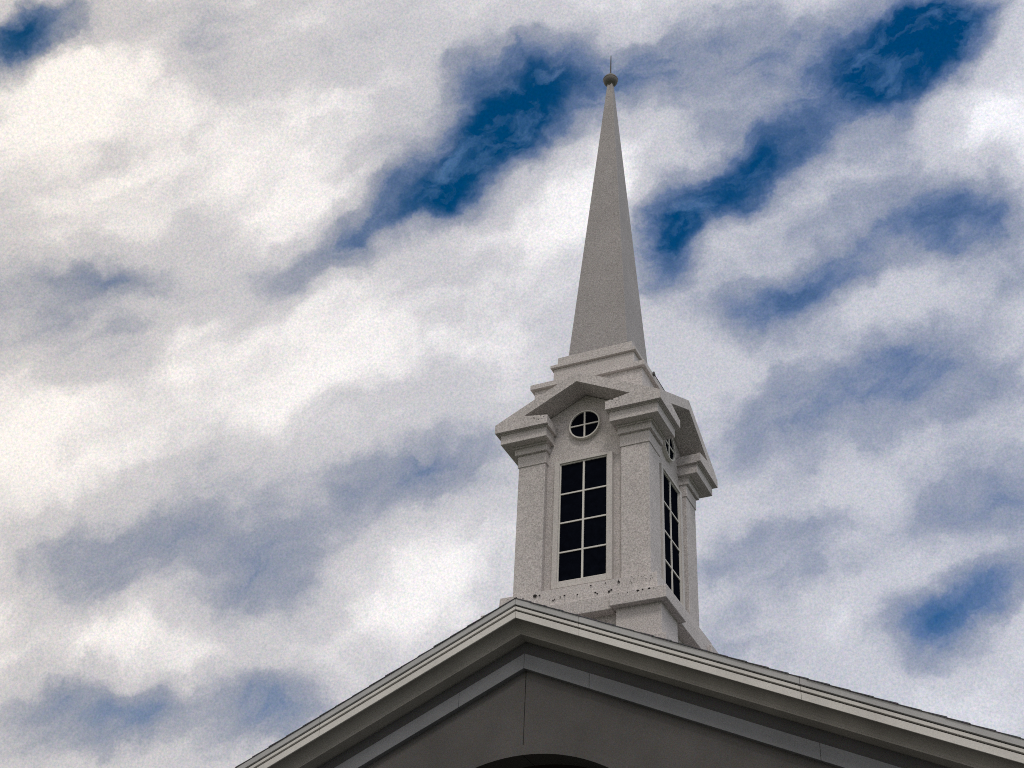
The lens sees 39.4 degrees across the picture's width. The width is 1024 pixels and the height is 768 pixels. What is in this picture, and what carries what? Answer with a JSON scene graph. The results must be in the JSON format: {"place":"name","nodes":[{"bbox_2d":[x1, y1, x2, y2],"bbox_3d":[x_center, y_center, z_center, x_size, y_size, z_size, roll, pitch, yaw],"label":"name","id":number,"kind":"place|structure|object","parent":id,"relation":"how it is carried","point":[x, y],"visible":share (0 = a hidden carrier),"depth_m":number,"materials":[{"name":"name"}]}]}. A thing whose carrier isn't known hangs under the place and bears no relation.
{"place":"outdoors","nodes":[
{"label":"outdoors","id":0,"kind":"place"},
{"bbox_2d":[0,0,1023,767],"label":"sky","id":1,"kind":"structure","parent":0,"point":[279,279],"materials":[{"name":"white"}]},
{"bbox_2d":[235,597,1023,767],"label":"church building","id":2,"kind":"structure","parent":0,"point":[515,682],"depth_m":19.40,"materials":[{"name":"beige paint"}]},
{"bbox_2d":[481,58,718,653],"bbox_3d":[1.847,-0.698,27.180,3.152,16.380,3.155,-13,-39,21],"label":"steeple","id":3,"kind":"object","parent":2,"relation":"on","point":[602,441],"visible":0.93,"depth_m":24.46,"materials":[{"name":"white paint"}]},
{"bbox_2d":[551,451,613,589],"bbox_3d":[1.185,2.259,23.782,1.060,2.450,0.105,-13,-39,21],"label":"window","id":4,"kind":"structure","parent":3,"relation":"in","point":[583,506],"depth_m":23.75,"materials":[{"name":"glass"}]},
{"bbox_2d":[569,410,600,439],"bbox_3d":[1.272,0.715,24.905,0.574,0.574,0.080,-13,-39,21],"label":"round window","id":5,"kind":"structure","parent":3,"relation":"in","point":[585,424],"depth_m":24.89,"materials":[{"name":"glass"}]},
{"bbox_2d":[662,438,674,461],"bbox_3d":[2.756,1.090,25.314,0.080,0.574,0.574,-13,-39,21],"label":"round window","id":6,"kind":"structure","parent":3,"relation":"in","point":[668,447],"depth_m":25.25,"materials":[{"name":"paint"}]},
{"bbox_2d":[659,463,684,607],"bbox_3d":[2.680,2.636,24.194,0.105,2.450,1.060,-13,-39,21],"label":"window","id":7,"kind":"structure","parent":3,"relation":"in","point":[671,516],"depth_m":24.27,"materials":[{"name":"glass"}]}
]}

